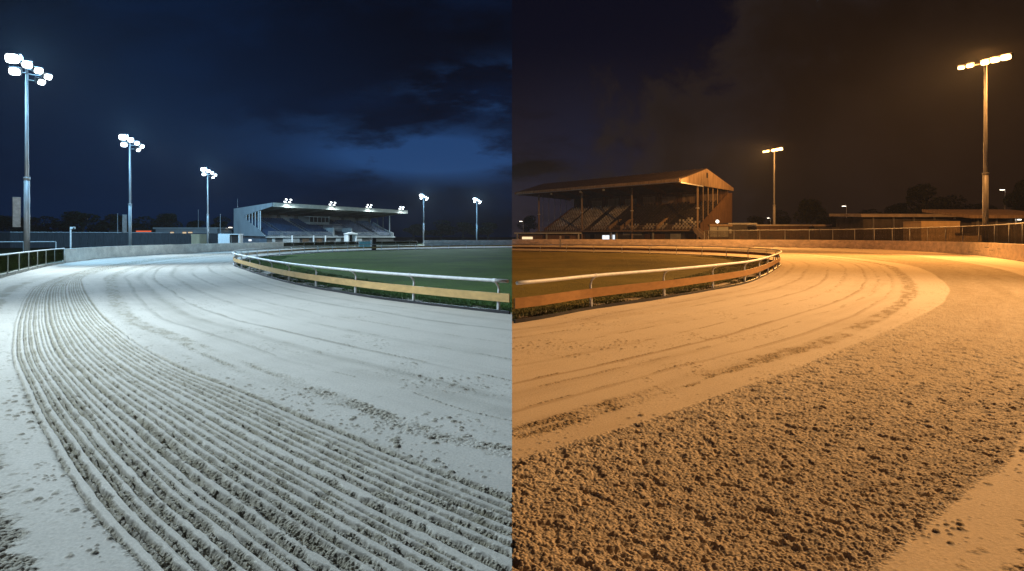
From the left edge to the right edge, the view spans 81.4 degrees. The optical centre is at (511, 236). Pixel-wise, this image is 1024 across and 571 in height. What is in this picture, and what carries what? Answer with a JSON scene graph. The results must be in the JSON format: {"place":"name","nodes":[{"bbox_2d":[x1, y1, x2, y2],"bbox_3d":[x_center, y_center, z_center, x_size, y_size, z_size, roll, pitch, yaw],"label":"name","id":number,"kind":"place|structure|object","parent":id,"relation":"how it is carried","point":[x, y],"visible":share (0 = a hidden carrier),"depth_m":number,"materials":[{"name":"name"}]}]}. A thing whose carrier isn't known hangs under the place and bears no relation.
{"place":"outdoors","nodes":[
{"label":"outdoors","id":0,"kind":"place"},
{"bbox_2d":[153,227,233,233],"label":"building","id":1,"kind":"structure","parent":0,"point":[192,229],"depth_m":136.00,"materials":[{"name":"metal"}]},
{"bbox_2d":[0,245,511,570],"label":"sand track","id":2,"kind":"structure","parent":0,"point":[209,411],"depth_m":6.34,"materials":[{"name":"beige sand"}]},
{"bbox_2d":[0,237,511,273],"bbox_3d":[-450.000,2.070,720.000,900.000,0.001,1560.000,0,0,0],"label":"ground","id":3,"kind":"structure","parent":0,"point":[15,250],"depth_m":299.43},
{"bbox_2d":[0,215,23,232],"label":"tree","id":4,"kind":"object","parent":3,"relation":"on","point":[5,221],"visible":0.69,"depth_m":150.05,"materials":[{"name":"green plant"}]},
{"bbox_2d":[7,217,46,232],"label":"tree","id":5,"kind":"object","parent":3,"relation":"on","point":[34,229],"visible":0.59,"depth_m":154.57,"materials":[{"name":"green plant"}]},
{"bbox_2d":[0,241,55,255],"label":"pipe rail","id":6,"kind":"object","parent":3,"relation":"on","point":[30,241],"visible":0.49,"depth_m":60.43,"materials":[{"name":"grey metal"}]},
{"bbox_2d":[4,53,52,266],"bbox_3d":[-32.404,-4.941,39.842,1.048,14.283,2.537,0,0,35],"label":"floodlight mast","id":7,"kind":"object","parent":3,"relation":"on","point":[12,58],"visible":0.98,"depth_m":39.87,"materials":[{"name":"metal"}]},
{"bbox_2d":[0,248,65,277],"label":"panel fence","id":8,"kind":"object","parent":3,"relation":"on","point":[14,261],"visible":0.83,"depth_m":33.19,"materials":[{"name":"metal"}]},
{"bbox_2d":[31,216,67,232],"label":"tree","id":9,"kind":"object","parent":3,"relation":"on","point":[47,226],"visible":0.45,"depth_m":158.43,"materials":[{"name":"green plant"}]},
{"bbox_2d":[70,227,75,247],"bbox_3d":[-34.686,0.627,46.975,0.415,2.745,0.210,0,0,0],"label":"camera post","id":10,"kind":"object","parent":3,"relation":"on","point":[71,228],"visible":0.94,"depth_m":46.95,"materials":[{"name":"white metal"}]},
{"bbox_2d":[51,211,113,231],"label":"tree","id":11,"kind":"object","parent":3,"relation":"on","point":[71,218],"visible":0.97,"depth_m":149.16,"materials":[{"name":"green plant"}]},
{"bbox_2d":[86,214,121,231],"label":"tree","id":12,"kind":"object","parent":3,"relation":"on","point":[113,218],"visible":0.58,"depth_m":158.28,"materials":[{"name":"green plant"}]},
{"bbox_2d":[0,232,229,247],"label":"board fence","id":13,"kind":"object","parent":3,"relation":"on","point":[86,239],"visible":0.66,"depth_m":111.14,"materials":[{"name":"metal"}]},
{"bbox_2d":[118,134,144,245],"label":"floodlight mast","id":14,"kind":"object","parent":3,"relation":"on","point":[138,149],"visible":0.98,"depth_m":66.57,"materials":[{"name":"metal"}]},
{"bbox_2d":[109,230,155,231],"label":"shed","id":15,"kind":"structure","parent":3,"relation":"on","point":[134,230],"depth_m":139.60,"materials":[{"name":"black"}]},
{"bbox_2d":[119,216,154,229],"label":"tree","id":16,"kind":"object","parent":3,"relation":"on","point":[140,226],"visible":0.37,"depth_m":165.21,"materials":[{"name":"green plant"}]},
{"bbox_2d":[150,213,182,229],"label":"tree","id":17,"kind":"object","parent":3,"relation":"on","point":[166,218],"visible":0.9,"depth_m":167.63,"materials":[{"name":"green plant"}]},
{"bbox_2d":[62,242,283,262],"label":"barrier wall","id":18,"kind":"structure","parent":3,"relation":"on","point":[79,254],"depth_m":61.66,"materials":[{"name":"paint"}]},
{"bbox_2d":[186,220,205,226],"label":"tree","id":19,"kind":"object","parent":3,"relation":"on","point":[193,223],"visible":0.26,"depth_m":180.64,"materials":[{"name":"green plant"}]},
{"bbox_2d":[191,234,206,243],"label":"cabin","id":20,"kind":"object","parent":3,"relation":"on","point":[198,238],"visible":0.71,"depth_m":118.00,"materials":[{"name":"metal"}]},
{"bbox_2d":[201,167,216,243],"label":"floodlight mast","id":21,"kind":"object","parent":3,"relation":"on","point":[212,174],"visible":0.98,"depth_m":99.90,"materials":[{"name":"metal"}]},
{"bbox_2d":[210,216,233,233],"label":"tree","id":22,"kind":"object","parent":3,"relation":"on","point":[223,224],"visible":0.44,"depth_m":178.19,"materials":[{"name":"green plant"}]},
{"bbox_2d":[218,234,243,242],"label":"storage kiosk","id":23,"kind":"object","parent":3,"relation":"on","point":[230,238],"visible":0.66,"depth_m":104.48,"materials":[{"name":"white paint"}]},
{"bbox_2d":[232,235,237,242],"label":"door","id":24,"kind":"structure","parent":23,"relation":"in","point":[234,237],"depth_m":105.46,"materials":[{"name":"black metal"}]},
{"bbox_2d":[234,198,407,242],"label":"grandstand","id":25,"kind":"object","parent":3,"relation":"on","point":[284,221],"visible":1,"depth_m":135.19,"materials":[{"name":"white paint"}]},
{"bbox_2d":[283,238,299,242],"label":"door panel","id":26,"kind":"structure","parent":25,"relation":"in","point":[284,239],"depth_m":126.44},
{"bbox_2d":[302,238,308,242],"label":"door panel","id":27,"kind":"structure","parent":25,"relation":"in","point":[304,240],"depth_m":129.95,"materials":[{"name":"grey metal"}]},
{"bbox_2d":[284,241,416,247],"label":"panel fence","id":28,"kind":"object","parent":3,"relation":"on","point":[340,243],"visible":0.69,"depth_m":110.39,"materials":[{"name":"concrete"}]},
{"bbox_2d":[359,240,371,249],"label":"gate screen","id":29,"kind":"object","parent":3,"relation":"on","point":[364,242],"visible":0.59,"depth_m":87.99,"materials":[{"name":"teal"}]},
{"bbox_2d":[402,224,429,240],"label":"tree","id":30,"kind":"object","parent":3,"relation":"on","point":[413,228],"visible":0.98,"depth_m":237.34,"materials":[{"name":"green plant"}]},
{"bbox_2d":[419,194,427,242],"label":"floodlight mast","id":31,"kind":"object","parent":3,"relation":"on","point":[423,196],"visible":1,"depth_m":164.79,"materials":[{"name":"metal"}]},
{"bbox_2d":[429,220,454,239],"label":"tree","id":32,"kind":"object","parent":3,"relation":"on","point":[445,229],"visible":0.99,"depth_m":248.27,"materials":[{"name":"green plant"}]},
{"bbox_2d":[452,222,475,239],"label":"tree","id":33,"kind":"object","parent":3,"relation":"on","point":[463,227],"visible":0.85,"depth_m":254.74,"materials":[{"name":"green plant"}]},
{"bbox_2d":[424,240,511,245],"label":"barrier wall","id":34,"kind":"structure","parent":3,"relation":"on","point":[489,242],"depth_m":128.89,"materials":[{"name":"paint"}]},
{"bbox_2d":[473,198,480,239],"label":"floodlight mast","id":35,"kind":"object","parent":3,"relation":"on","point":[477,200],"visible":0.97,"depth_m":177.82,"materials":[{"name":"metal"}]},
{"bbox_2d":[468,222,497,239],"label":"tree","id":36,"kind":"object","parent":3,"relation":"on","point":[487,229],"visible":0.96,"depth_m":247.36,"materials":[{"name":"green plant"}]},
{"bbox_2d":[372,238,375,249],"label":"starter box","id":37,"kind":"object","parent":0,"point":[373,240],"visible":0.77,"depth_m":86.76,"materials":[{"name":"metal"}]},
{"bbox_2d":[237,248,512,312],"bbox_3d":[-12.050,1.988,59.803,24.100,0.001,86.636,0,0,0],"label":"infield lawn","id":38,"kind":"structure","parent":0,"point":[492,263],"depth_m":40.65,"materials":[{"name":"green plant"}]},
{"bbox_2d":[239,252,511,309],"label":"gravel verge","id":39,"kind":"structure","parent":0,"point":[268,273],"depth_m":24.24,"materials":[{"name":"grey gravel"}]},
{"bbox_2d":[232,243,511,313],"bbox_3d":[-12.527,1.609,59.716,24.999,1.021,88.925,0,0,0],"label":"running rail","id":40,"kind":"object","parent":39,"relation":"on","point":[498,297],"visible":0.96,"depth_m":19.96,"materials":[{"name":"white paint"}]},
{"bbox_2d":[0,0,1023,236],"label":"sky","id":41,"kind":"structure","parent":0,"point":[383,104],"materials":[{"name":"blue"}]},
{"bbox_2d":[512,251,764,313],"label":"infield lawn","id":42,"kind":"structure","parent":0,"point":[530,265],"depth_m":36.85,"materials":[{"name":"green plant"}]},
{"bbox_2d":[512,256,776,320],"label":"grass tufts","id":43,"kind":"object","parent":42,"relation":"on","point":[561,308],"visible":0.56,"depth_m":20.46,"materials":[{"name":"green plant"}]},
{"bbox_2d":[512,262,769,318],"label":"gravel verge","id":44,"kind":"structure","parent":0,"point":[716,285],"depth_m":21.06,"materials":[{"name":"brown gravel"}]},
{"bbox_2d":[512,244,781,322],"bbox_3d":[11.024,1.569,47.917,21.990,1.101,68.517,0,0,0],"label":"running rail","id":45,"kind":"object","parent":44,"relation":"on","point":[546,299],"visible":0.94,"depth_m":19.07,"materials":[{"name":"white metal"}]},
{"bbox_2d":[512,245,1023,570],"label":"sand track","id":46,"kind":"structure","parent":0,"point":[824,409],"depth_m":6.39,"materials":[{"name":"beige sand"}]},
{"bbox_2d":[809,224,831,239],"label":"tin shed","id":47,"kind":"structure","parent":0,"point":[815,235],"depth_m":122.00,"materials":[{"name":"metal"}]},
{"bbox_2d":[829,214,969,240],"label":"long shed","id":48,"kind":"structure","parent":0,"point":[865,225],"depth_m":108.00,"materials":[{"name":"metal"}]},
{"bbox_2d":[922,209,1023,243],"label":"wide shed","id":49,"kind":"structure","parent":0,"point":[1002,216],"depth_m":92.00,"materials":[{"name":"brown"}]},
{"label":"ground","id":50,"kind":"structure","parent":0,"visible":0},
{"bbox_2d":[517,215,537,232],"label":"tree","id":51,"kind":"object","parent":50,"relation":"on","point":[528,220],"visible":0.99,"depth_m":228.45,"materials":[{"name":"green plant"}]},
{"bbox_2d":[514,233,581,238],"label":"kiosk","id":52,"kind":"object","parent":50,"relation":"on","point":[548,235],"visible":0.49,"depth_m":148.56,"materials":[{"name":"black"}]},
{"bbox_2d":[515,168,733,239],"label":"grandstand","id":53,"kind":"object","parent":50,"relation":"on","point":[688,204],"visible":1,"depth_m":159.37,"materials":[{"name":"metal"}]},
{"bbox_2d":[602,235,609,238],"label":"window","id":54,"kind":"structure","parent":53,"relation":"in","point":[603,236],"depth_m":162.30,"materials":[{"name":"white"}]},
{"bbox_2d":[708,224,732,239],"bbox_3d":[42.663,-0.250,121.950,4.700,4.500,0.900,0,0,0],"label":"hut","id":55,"kind":"object","parent":50,"relation":"on","point":[717,234],"visible":0.85,"depth_m":121.95,"materials":[{"name":"wood"}]},
{"bbox_2d":[720,223,756,239],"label":"hut","id":56,"kind":"object","parent":50,"relation":"on","point":[735,235],"visible":0.43,"depth_m":128.00,"materials":[{"name":"wood"}]},
{"bbox_2d":[746,216,764,223],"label":"tree","id":57,"kind":"object","parent":50,"relation":"on","point":[758,220],"visible":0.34,"depth_m":216.99,"materials":[{"name":"green plant"}]},
{"bbox_2d":[512,239,1023,261],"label":"barrier wall","id":58,"kind":"structure","parent":50,"relation":"on","point":[1007,251],"depth_m":97.11,"materials":[{"name":"concrete"}]},
{"bbox_2d":[763,147,783,223],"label":"floodlight mast","id":59,"kind":"object","parent":50,"relation":"on","point":[773,151],"visible":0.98,"depth_m":128.85,"materials":[{"name":"metal"}]},
{"bbox_2d":[767,210,791,223],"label":"tree","id":60,"kind":"object","parent":50,"relation":"on","point":[782,219],"visible":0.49,"depth_m":213.87,"materials":[{"name":"green plant"}]},
{"bbox_2d":[747,224,812,239],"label":"shed","id":61,"kind":"structure","parent":50,"relation":"on","point":[783,231],"depth_m":124.00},
{"bbox_2d":[793,198,828,223],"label":"tree","id":62,"kind":"object","parent":50,"relation":"on","point":[809,208],"visible":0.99,"depth_m":178.30,"materials":[{"name":"green plant"}]},
{"bbox_2d":[818,227,839,239],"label":"open store","id":63,"kind":"structure","parent":50,"relation":"on","point":[827,235],"depth_m":117.36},
{"bbox_2d":[826,216,838,226],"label":"tree","id":64,"kind":"object","parent":50,"relation":"on","point":[831,219],"visible":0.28,"depth_m":197.75,"materials":[{"name":"green plant"}]},
{"bbox_2d":[704,223,1023,243],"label":"wire fence","id":65,"kind":"object","parent":50,"relation":"on","point":[900,228],"visible":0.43,"depth_m":77.62,"materials":[{"name":"metal"}]},
{"bbox_2d":[847,209,882,217],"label":"tree","id":66,"kind":"object","parent":50,"relation":"on","point":[867,212],"visible":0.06,"depth_m":190.25,"materials":[{"name":"green plant"}]},
{"bbox_2d":[877,203,913,213],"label":"tree","id":67,"kind":"object","parent":50,"relation":"on","point":[900,208],"visible":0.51,"depth_m":182.34,"materials":[{"name":"green plant"}]},
{"bbox_2d":[903,221,959,241],"bbox_3d":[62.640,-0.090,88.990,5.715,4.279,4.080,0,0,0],"label":"shipping container","id":68,"kind":"object","parent":50,"relation":"on","point":[938,235],"visible":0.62,"depth_m":87.00,"materials":[{"name":"orange metal"}]},
{"bbox_2d":[905,183,963,213],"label":"tree","id":69,"kind":"object","parent":50,"relation":"on","point":[915,192],"visible":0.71,"depth_m":170.73,"materials":[{"name":"green plant"}]},
{"bbox_2d":[933,195,981,218],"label":"tree","id":70,"kind":"object","parent":50,"relation":"on","point":[953,198],"visible":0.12,"depth_m":173.11,"materials":[{"name":"green plant"}]},
{"bbox_2d":[955,233,981,241],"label":"store","id":71,"kind":"structure","parent":50,"relation":"on","point":[970,237],"depth_m":86.00,"materials":[{"name":"brown metal"}]},
{"bbox_2d":[958,52,1013,242],"bbox_3d":[50.747,-8.480,63.902,1.238,21.360,4.893,0,0,-34],"label":"floodlight mast","id":72,"kind":"object","parent":50,"relation":"on","point":[985,181],"visible":1,"depth_m":63.86,"materials":[{"name":"metal"}]},
{"bbox_2d":[974,203,998,208],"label":"tree","id":73,"kind":"object","parent":50,"relation":"on","point":[980,204],"visible":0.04,"depth_m":179.29,"materials":[{"name":"green plant"}]},
{"bbox_2d":[1003,179,1023,210],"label":"tree","id":74,"kind":"object","parent":50,"relation":"on","point":[1015,202],"visible":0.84,"depth_m":148.26,"materials":[{"name":"green plant"}]}
]}

